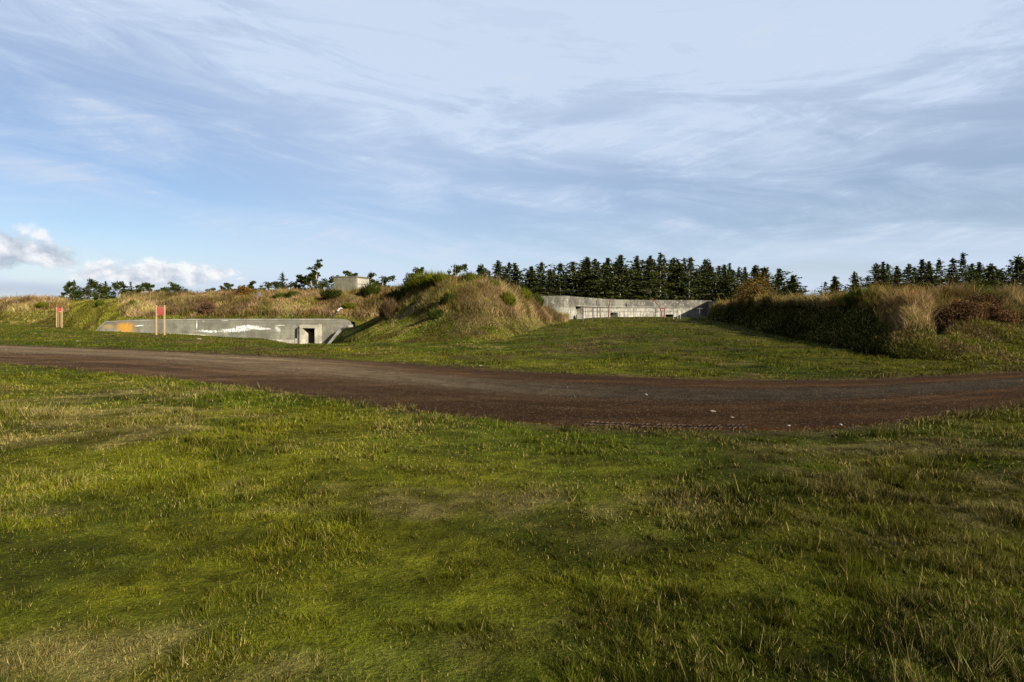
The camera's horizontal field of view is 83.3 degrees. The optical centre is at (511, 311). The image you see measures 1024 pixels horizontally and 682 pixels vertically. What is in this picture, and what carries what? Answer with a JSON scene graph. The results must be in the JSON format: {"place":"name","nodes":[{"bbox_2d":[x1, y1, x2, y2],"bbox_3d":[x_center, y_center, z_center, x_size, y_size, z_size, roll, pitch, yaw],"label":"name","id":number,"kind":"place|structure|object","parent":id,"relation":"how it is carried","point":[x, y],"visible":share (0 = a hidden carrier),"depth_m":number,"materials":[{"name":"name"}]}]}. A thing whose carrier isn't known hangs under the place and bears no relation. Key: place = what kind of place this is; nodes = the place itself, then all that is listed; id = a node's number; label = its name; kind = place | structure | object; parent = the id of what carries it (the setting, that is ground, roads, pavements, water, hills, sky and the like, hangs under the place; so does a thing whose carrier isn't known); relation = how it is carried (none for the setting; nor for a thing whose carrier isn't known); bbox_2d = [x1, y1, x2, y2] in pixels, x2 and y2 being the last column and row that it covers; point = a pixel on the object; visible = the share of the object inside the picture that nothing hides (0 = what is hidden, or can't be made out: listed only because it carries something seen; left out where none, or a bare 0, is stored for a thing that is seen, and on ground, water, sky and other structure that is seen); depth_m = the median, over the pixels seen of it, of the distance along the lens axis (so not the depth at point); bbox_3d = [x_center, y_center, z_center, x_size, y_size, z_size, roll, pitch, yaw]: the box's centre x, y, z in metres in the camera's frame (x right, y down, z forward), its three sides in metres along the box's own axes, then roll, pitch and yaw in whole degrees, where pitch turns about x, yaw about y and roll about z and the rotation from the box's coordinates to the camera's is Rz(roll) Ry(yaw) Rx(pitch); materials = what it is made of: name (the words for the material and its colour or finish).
{"place":"outdoors","nodes":[
{"label":"outdoors","id":0,"kind":"place"},
{"bbox_2d":[0,283,405,330],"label":"hill","id":1,"kind":"structure","parent":0,"point":[95,318],"depth_m":63.07,"materials":[{"name":"green plant"}]},
{"bbox_2d":[59,281,86,299],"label":"pine tree","id":2,"kind":"object","parent":1,"relation":"on","point":[74,294],"visible":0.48,"depth_m":91.81,"materials":[{"name":"green plant"}]},
{"bbox_2d":[63,278,103,299],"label":"pine tree","id":3,"kind":"object","parent":1,"relation":"on","point":[92,284],"visible":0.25,"depth_m":99.82,"materials":[{"name":"green plant"}]},
{"bbox_2d":[74,282,96,299],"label":"pine tree","id":4,"kind":"object","parent":1,"relation":"on","point":[88,291],"visible":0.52,"depth_m":91.75,"materials":[{"name":"green plant"}]},
{"bbox_2d":[91,287,111,299],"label":"pine tree","id":5,"kind":"object","parent":1,"relation":"on","point":[101,290],"visible":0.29,"depth_m":95.96,"materials":[{"name":"green plant"}]},
{"bbox_2d":[96,281,138,298],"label":"pine tree","id":6,"kind":"object","parent":1,"relation":"on","point":[117,286],"visible":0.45,"depth_m":91.06,"materials":[{"name":"green plant"}]},
{"bbox_2d":[128,282,150,294],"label":"pine tree","id":7,"kind":"object","parent":1,"relation":"on","point":[141,288],"visible":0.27,"depth_m":91.08,"materials":[{"name":"green plant"}]},
{"bbox_2d":[156,282,188,293],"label":"pine tree","id":8,"kind":"object","parent":1,"relation":"on","point":[177,287],"visible":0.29,"depth_m":91.60,"materials":[{"name":"green plant"}]},
{"bbox_2d":[194,301,215,313],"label":"shrub","id":9,"kind":"object","parent":1,"relation":"on","point":[205,306],"visible":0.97,"depth_m":61.71,"materials":[{"name":"brown plant"}]},
{"bbox_2d":[236,286,255,294],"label":"shrub","id":10,"kind":"object","parent":1,"relation":"on","point":[241,289],"visible":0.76,"depth_m":69.09,"materials":[{"name":"brown plant"}]},
{"bbox_2d":[259,281,276,290],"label":"pine tree","id":11,"kind":"object","parent":1,"relation":"on","point":[268,284],"visible":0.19,"depth_m":88.08,"materials":[{"name":"green plant"}]},
{"bbox_2d":[266,281,295,290],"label":"pine tree","id":12,"kind":"object","parent":1,"relation":"on","point":[277,284],"visible":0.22,"depth_m":87.00,"materials":[{"name":"green plant"}]},
{"bbox_2d":[283,290,302,298],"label":"shrub","id":13,"kind":"object","parent":1,"relation":"on","point":[289,294],"visible":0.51,"depth_m":67.18,"materials":[{"name":"green plant"}]},
{"bbox_2d":[294,274,311,290],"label":"pine tree","id":14,"kind":"object","parent":1,"relation":"on","point":[297,286],"visible":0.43,"depth_m":83.91,"materials":[{"name":"green plant"}]},
{"bbox_2d":[298,272,323,289],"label":"pine tree","id":15,"kind":"object","parent":1,"relation":"on","point":[314,284],"visible":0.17,"depth_m":84.21,"materials":[{"name":"green plant"}]},
{"bbox_2d":[302,259,332,290],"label":"pine tree","id":16,"kind":"object","parent":1,"relation":"on","point":[317,265],"visible":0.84,"depth_m":79.70,"materials":[{"name":"green plant"}]},
{"bbox_2d":[318,275,337,289],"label":"pine tree","id":17,"kind":"object","parent":1,"relation":"on","point":[331,279],"visible":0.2,"depth_m":87.78,"materials":[{"name":"green plant"}]},
{"bbox_2d":[319,288,341,300],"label":"shrub","id":18,"kind":"object","parent":1,"relation":"on","point":[328,293],"visible":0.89,"depth_m":65.35,"materials":[{"name":"green plant"}]},
{"bbox_2d":[342,302,355,309],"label":"shrub","id":19,"kind":"object","parent":1,"relation":"on","point":[349,306],"visible":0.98,"depth_m":62.92,"materials":[{"name":"green plant"}]},
{"bbox_2d":[333,276,369,290],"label":"bunker","id":20,"kind":"object","parent":1,"relation":"on","point":[348,282],"visible":0.58,"depth_m":75.47,"materials":[{"name":"concrete"}]},
{"bbox_2d":[357,282,384,297],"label":"shrub","id":21,"kind":"object","parent":1,"relation":"on","point":[369,289],"visible":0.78,"depth_m":66.53,"materials":[{"name":"green plant"}]},
{"bbox_2d":[367,272,385,286],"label":"pine tree","id":22,"kind":"object","parent":1,"relation":"on","point":[371,275],"visible":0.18,"depth_m":81.69,"materials":[{"name":"green plant"}]},
{"bbox_2d":[374,275,395,287],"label":"pine tree","id":23,"kind":"object","parent":1,"relation":"on","point":[385,280],"visible":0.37,"depth_m":80.08,"materials":[{"name":"green plant"}]},
{"bbox_2d":[405,266,423,289],"bbox_3d":[-10.990,-2.465,62.432,3.678,5.008,4.036,0,0,-11],"label":"pine tree","id":24,"kind":"object","parent":1,"relation":"on","point":[417,270],"visible":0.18,"depth_m":62.03,"materials":[{"name":"green plant"}]},
{"bbox_2d":[447,264,467,277],"bbox_3d":[-5.370,-2.619,62.168,4.197,5.355,5.405,0,0,33],"label":"pine tree","id":25,"kind":"object","parent":1,"relation":"on","point":[456,269],"visible":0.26,"depth_m":62.22,"materials":[{"name":"green plant"}]},
{"bbox_2d":[474,263,489,279],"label":"pine tree","id":26,"kind":"object","parent":1,"relation":"on","point":[481,267],"visible":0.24,"depth_m":69.78,"materials":[{"name":"green plant"}]},
{"bbox_2d":[491,260,506,279],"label":"conifer tree","id":27,"kind":"object","parent":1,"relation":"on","point":[498,266],"visible":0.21,"depth_m":110.81,"materials":[{"name":"green plant"}]},
{"bbox_2d":[494,262,529,288],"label":"conifer tree","id":28,"kind":"object","parent":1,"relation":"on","point":[509,270],"visible":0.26,"depth_m":103.61,"materials":[{"name":"green plant"}]},
{"bbox_2d":[505,263,532,293],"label":"conifer tree","id":29,"kind":"object","parent":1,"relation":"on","point":[516,277],"visible":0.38,"depth_m":96.56,"materials":[{"name":"green plant"}]},
{"bbox_2d":[511,266,560,295],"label":"conifer tree","id":30,"kind":"object","parent":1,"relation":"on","point":[530,280],"visible":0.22,"depth_m":106.56,"materials":[{"name":"green plant"}]},
{"bbox_2d":[331,271,571,343],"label":"hill","id":31,"kind":"structure","parent":0,"point":[349,332],"depth_m":37.21,"materials":[{"name":"green plant"}]},
{"bbox_2d":[375,295,399,317],"bbox_3d":[-9.718,-0.403,45.960,2.797,1.944,2.675,0,0,0],"label":"shrub","id":32,"kind":"object","parent":31,"relation":"on","point":[386,308],"visible":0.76,"depth_m":45.34,"materials":[{"name":"brown plant"}]},
{"bbox_2d":[383,285,401,301],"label":"shrub","id":33,"kind":"object","parent":31,"relation":"on","point":[394,293],"visible":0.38,"depth_m":51.30,"materials":[{"name":"green plant"}]},
{"bbox_2d":[397,274,416,296],"bbox_3d":[-8.735,-2.171,49.754,2.318,2.281,1.733,0,0,-32],"label":"shrub","id":34,"kind":"object","parent":31,"relation":"on","point":[403,290],"visible":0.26,"depth_m":49.50,"materials":[{"name":"green plant"}]},
{"bbox_2d":[406,272,420,291],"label":"shrub","id":35,"kind":"object","parent":31,"relation":"on","point":[413,285],"visible":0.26,"depth_m":47.02,"materials":[{"name":"green plant"}]},
{"bbox_2d":[413,267,434,287],"bbox_3d":[-6.564,-2.623,44.931,2.895,1.776,2.673,0,0,-41],"label":"shrub","id":36,"kind":"object","parent":31,"relation":"on","point":[422,280],"visible":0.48,"depth_m":44.42,"materials":[{"name":"green plant"}]},
{"bbox_2d":[426,308,443,318],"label":"shrub","id":37,"kind":"object","parent":31,"relation":"on","point":[434,313],"visible":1,"depth_m":34.66,"materials":[{"name":"green plant"}]},
{"bbox_2d":[427,271,450,284],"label":"shrub","id":38,"kind":"object","parent":31,"relation":"on","point":[435,279],"visible":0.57,"depth_m":42.77,"materials":[{"name":"green plant"}]},
{"bbox_2d":[436,291,458,306],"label":"shrub","id":39,"kind":"object","parent":31,"relation":"on","point":[444,299],"visible":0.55,"depth_m":36.48,"materials":[{"name":"green plant"}]},
{"bbox_2d":[455,272,481,280],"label":"shrub","id":40,"kind":"object","parent":31,"relation":"on","point":[469,276],"visible":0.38,"depth_m":40.75,"materials":[{"name":"green plant"}]},
{"bbox_2d":[497,290,516,305],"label":"shrub","id":41,"kind":"object","parent":31,"relation":"on","point":[508,298],"visible":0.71,"depth_m":38.47,"materials":[{"name":"green plant"}]},
{"bbox_2d":[519,286,533,300],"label":"shrub","id":42,"kind":"object","parent":31,"relation":"on","point":[527,293],"visible":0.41,"depth_m":44.53,"materials":[{"name":"green plant"}]},
{"bbox_2d":[533,291,545,306],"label":"shrub","id":43,"kind":"object","parent":31,"relation":"on","point":[539,299],"visible":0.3,"depth_m":48.95,"materials":[{"name":"green plant"}]},
{"bbox_2d":[0,317,1023,681],"bbox_3d":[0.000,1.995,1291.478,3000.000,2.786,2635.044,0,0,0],"label":"ground","id":44,"kind":"structure","parent":0,"point":[408,595],"depth_m":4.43,"materials":[{"name":"green plant"}]},
{"bbox_2d":[56,307,62,327],"bbox_3d":[-49.487,0.774,62.949,0.720,2.528,0.144,0,0,5],"label":"information sign","id":45,"kind":"object","parent":44,"relation":"on","point":[58,310],"visible":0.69,"depth_m":62.93,"materials":[{"name":"red paint"}]},
{"bbox_2d":[156,305,165,334],"bbox_3d":[-25.591,0.745,41.940,0.784,2.504,0.108,0,0,10],"label":"information sign","id":46,"kind":"object","parent":44,"relation":"on","point":[160,310],"visible":0.77,"depth_m":41.92,"materials":[{"name":"red paint"}]},
{"bbox_2d":[96,319,352,343],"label":"retaining wall","id":47,"kind":"structure","parent":44,"relation":"on","point":[309,331],"depth_m":60.00,"materials":[{"name":"concrete"}]},
{"bbox_2d":[530,268,564,295],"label":"conifer tree","id":48,"kind":"object","parent":44,"relation":"on","point":[550,280],"visible":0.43,"depth_m":96.62,"materials":[{"name":"green plant"}]},
{"bbox_2d":[523,261,575,295],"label":"conifer tree","id":49,"kind":"object","parent":44,"relation":"on","point":[540,267],"visible":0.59,"depth_m":103.61,"materials":[{"name":"green plant"}]},
{"bbox_2d":[539,256,600,297],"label":"conifer tree","id":50,"kind":"object","parent":44,"relation":"on","point":[585,269],"visible":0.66,"depth_m":96.57,"materials":[{"name":"green plant"}]},
{"bbox_2d":[536,262,607,295],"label":"conifer tree","id":51,"kind":"object","parent":44,"relation":"on","point":[558,267],"visible":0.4,"depth_m":110.27,"materials":[{"name":"green plant"}]},
{"bbox_2d":[537,261,611,296],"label":"conifer tree","id":52,"kind":"object","parent":44,"relation":"on","point":[569,279],"visible":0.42,"depth_m":98.98,"materials":[{"name":"green plant"}]},
{"bbox_2d":[582,259,617,298],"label":"conifer tree","id":53,"kind":"object","parent":44,"relation":"on","point":[595,265],"visible":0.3,"depth_m":110.35,"materials":[{"name":"green plant"}]},
{"bbox_2d":[588,258,618,298],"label":"conifer tree","id":54,"kind":"object","parent":44,"relation":"on","point":[606,282],"visible":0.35,"depth_m":103.67,"materials":[{"name":"green plant"}]},
{"bbox_2d":[586,254,666,299],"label":"conifer tree","id":55,"kind":"object","parent":44,"relation":"on","point":[619,268],"visible":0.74,"depth_m":92.22,"materials":[{"name":"green plant"}]},
{"bbox_2d":[582,305,677,320],"bbox_3d":[11.618,0.246,56.500,9.409,1.786,0.110,0,0,0],"label":"railing","id":56,"kind":"object","parent":44,"relation":"on","point":[592,311],"visible":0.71,"depth_m":56.48,"materials":[{"name":"metal"}]},
{"bbox_2d":[541,296,723,318],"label":"gun emplacement","id":57,"kind":"object","parent":44,"relation":"on","point":[574,304],"visible":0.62,"depth_m":81.87,"materials":[{"name":"concrete"}]},
{"bbox_2d":[621,256,665,299],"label":"conifer tree","id":58,"kind":"object","parent":44,"relation":"on","point":[637,263],"visible":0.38,"depth_m":110.86,"materials":[{"name":"green plant"}]},
{"bbox_2d":[634,255,665,299],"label":"conifer tree","id":59,"kind":"object","parent":44,"relation":"on","point":[650,271],"visible":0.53,"depth_m":104.05,"materials":[{"name":"green plant"}]},
{"bbox_2d":[630,253,693,299],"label":"conifer tree","id":60,"kind":"object","parent":44,"relation":"on","point":[659,268],"visible":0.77,"depth_m":96.57,"materials":[{"name":"green plant"}]},
{"bbox_2d":[633,259,695,299],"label":"conifer tree","id":61,"kind":"object","parent":44,"relation":"on","point":[669,276],"visible":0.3,"depth_m":106.82,"materials":[{"name":"green plant"}]},
{"bbox_2d":[661,259,700,299],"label":"conifer tree","id":62,"kind":"object","parent":44,"relation":"on","point":[677,270],"visible":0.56,"depth_m":103.69,"materials":[{"name":"green plant"}]},
{"bbox_2d":[667,256,709,299],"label":"conifer tree","id":63,"kind":"object","parent":44,"relation":"on","point":[690,289],"visible":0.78,"depth_m":96.63,"materials":[{"name":"green plant"}]},
{"bbox_2d":[691,259,715,299],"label":"conifer tree","id":64,"kind":"object","parent":44,"relation":"on","point":[704,270],"visible":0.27,"depth_m":110.67,"materials":[{"name":"green plant"}]},
{"bbox_2d":[692,265,737,300],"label":"conifer tree","id":65,"kind":"object","parent":44,"relation":"on","point":[710,268],"visible":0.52,"depth_m":100.17,"materials":[{"name":"green plant"}]},
{"bbox_2d":[692,265,738,300],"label":"conifer tree","id":66,"kind":"object","parent":44,"relation":"on","point":[723,282],"visible":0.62,"depth_m":96.62,"materials":[{"name":"green plant"}]},
{"bbox_2d":[720,263,750,300],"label":"conifer tree","id":67,"kind":"object","parent":44,"relation":"on","point":[731,273],"visible":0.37,"depth_m":110.38,"materials":[{"name":"green plant"}]},
{"bbox_2d":[731,267,749,297],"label":"conifer tree","id":68,"kind":"object","parent":44,"relation":"on","point":[745,275],"visible":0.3,"depth_m":104.19,"materials":[{"name":"green plant"}]},
{"bbox_2d":[487,257,1023,299],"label":"woodland","id":69,"kind":"object","parent":44,"relation":"on","point":[684,271],"visible":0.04,"depth_m":127.12,"materials":[{"name":"green plant"}]},
{"bbox_2d":[728,265,786,297],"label":"conifer tree","id":70,"kind":"object","parent":44,"relation":"on","point":[754,268],"visible":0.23,"depth_m":92.64,"materials":[{"name":"green plant"}]},
{"bbox_2d":[735,267,784,293],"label":"conifer tree","id":71,"kind":"object","parent":44,"relation":"on","point":[764,269],"visible":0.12,"depth_m":110.69,"materials":[{"name":"green plant"}]},
{"bbox_2d":[762,268,808,297],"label":"conifer tree","id":72,"kind":"object","parent":44,"relation":"on","point":[778,276],"visible":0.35,"depth_m":103.37,"materials":[{"name":"green plant"}]},
{"bbox_2d":[778,274,807,297],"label":"conifer tree","id":73,"kind":"object","parent":44,"relation":"on","point":[793,283],"visible":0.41,"depth_m":96.55,"materials":[{"name":"green plant"}]},
{"bbox_2d":[827,276,843,294],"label":"conifer tree","id":74,"kind":"object","parent":44,"relation":"on","point":[834,280],"visible":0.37,"depth_m":75.99,"materials":[{"name":"green plant"}]},
{"bbox_2d":[842,271,870,294],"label":"conifer tree","id":75,"kind":"object","parent":44,"relation":"on","point":[854,280],"visible":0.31,"depth_m":87.93,"materials":[{"name":"green plant"}]},
{"bbox_2d":[855,263,898,290],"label":"conifer tree","id":76,"kind":"object","parent":44,"relation":"on","point":[876,267],"visible":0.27,"depth_m":82.10,"materials":[{"name":"green plant"}]},
{"bbox_2d":[865,264,900,288],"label":"conifer tree","id":77,"kind":"object","parent":44,"relation":"on","point":[888,267],"visible":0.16,"depth_m":87.86,"materials":[{"name":"green plant"}]},
{"bbox_2d":[871,262,895,291],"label":"conifer tree","id":78,"kind":"object","parent":44,"relation":"on","point":[882,270],"visible":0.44,"depth_m":76.04,"materials":[{"name":"green plant"}]},
{"bbox_2d":[887,266,902,289],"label":"conifer tree","id":79,"kind":"object","parent":44,"relation":"on","point":[896,274],"visible":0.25,"depth_m":81.62,"materials":[{"name":"green plant"}]},
{"bbox_2d":[893,264,934,288],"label":"conifer tree","id":80,"kind":"object","parent":44,"relation":"on","point":[909,273],"visible":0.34,"depth_m":75.75,"materials":[{"name":"green plant"}]},
{"bbox_2d":[907,259,931,290],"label":"conifer tree","id":81,"kind":"object","parent":44,"relation":"on","point":[922,266],"visible":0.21,"depth_m":82.02,"materials":[{"name":"green plant"}]},
{"bbox_2d":[917,261,940,290],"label":"conifer tree","id":82,"kind":"object","parent":44,"relation":"on","point":[929,272],"visible":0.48,"depth_m":76.05,"materials":[{"name":"green plant"}]},
{"bbox_2d":[928,260,952,288],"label":"conifer tree","id":83,"kind":"object","parent":44,"relation":"on","point":[938,266],"visible":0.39,"depth_m":87.58,"materials":[{"name":"green plant"}]},
{"bbox_2d":[937,258,981,287],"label":"conifer tree","id":84,"kind":"object","parent":44,"relation":"on","point":[953,268],"visible":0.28,"depth_m":82.02,"materials":[{"name":"green plant"}]},
{"bbox_2d":[937,252,987,287],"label":"conifer tree","id":85,"kind":"object","parent":44,"relation":"on","point":[962,271],"visible":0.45,"depth_m":75.78,"materials":[{"name":"green plant"}]},
{"bbox_2d":[967,262,1002,288],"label":"conifer tree","id":86,"kind":"object","parent":44,"relation":"on","point":[979,265],"visible":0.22,"depth_m":81.91,"materials":[{"name":"green plant"}]},
{"bbox_2d":[970,264,1023,289],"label":"conifer tree","id":87,"kind":"object","parent":44,"relation":"on","point":[989,270],"visible":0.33,"depth_m":75.68,"materials":[{"name":"green plant"}]},
{"bbox_2d":[984,254,1023,287],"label":"conifer tree","id":88,"kind":"object","parent":44,"relation":"on","point":[1018,268],"visible":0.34,"depth_m":81.93,"materials":[{"name":"green plant"}]},
{"bbox_2d":[0,345,1023,430],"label":"road","id":89,"kind":"structure","parent":0,"point":[824,408],"depth_m":12.40,"materials":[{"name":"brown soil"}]},
{"bbox_2d":[584,421,747,428],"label":"tyre track","id":90,"kind":"structure","parent":89,"relation":"on","point":[706,426],"depth_m":8.74,"materials":[{"name":"brown soil"}]},
{"bbox_2d":[0,0,1023,298],"label":"sky","id":91,"kind":"structure","parent":0,"point":[193,145],"materials":[{"name":"blue"}]},
{"bbox_2d":[708,275,1023,362],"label":"hill","id":92,"kind":"structure","parent":0,"point":[896,337],"depth_m":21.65,"materials":[{"name":"green plant"}]},
{"bbox_2d":[731,270,777,304],"bbox_3d":[18.728,-1.875,44.539,3.282,2.820,2.806,0,0,0],"label":"shrub","id":93,"kind":"object","parent":92,"relation":"on","point":[756,289],"visible":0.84,"depth_m":44.22,"materials":[{"name":"brown plant"}]},
{"bbox_2d":[840,285,877,304],"bbox_3d":[17.108,-0.809,28.226,2.113,1.134,2.172,0,0,0],"label":"shrub","id":94,"kind":"object","parent":92,"relation":"on","point":[852,297],"visible":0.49,"depth_m":28.03,"materials":[{"name":"green plant"}]},
{"bbox_2d":[936,298,982,320],"bbox_3d":[18.403,-0.017,23.737,1.682,1.195,1.229,0,0,0],"label":"shrub","id":95,"kind":"object","parent":92,"relation":"on","point":[969,311],"visible":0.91,"depth_m":23.51,"materials":[{"name":"brown plant"}]},
{"bbox_2d":[952,281,1010,298],"bbox_3d":[22.101,-0.940,27.623,3.218,1.355,3.215,0,0,0],"label":"shrub","id":96,"kind":"object","parent":92,"relation":"on","point":[989,289],"visible":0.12,"depth_m":27.06,"materials":[{"name":"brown plant"}]},
{"bbox_2d":[963,292,1003,306],"bbox_3d":[20.553,-0.277,25.137,1.437,1.214,1.696,0,0,36],"label":"shrub","id":97,"kind":"object","parent":92,"relation":"on","point":[990,298],"visible":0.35,"depth_m":24.94,"materials":[{"name":"brown plant"}]},
{"bbox_2d":[975,302,1022,324],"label":"shrub","id":98,"kind":"object","parent":92,"relation":"on","point":[997,314],"visible":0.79,"depth_m":23.85,"materials":[{"name":"brown plant"}]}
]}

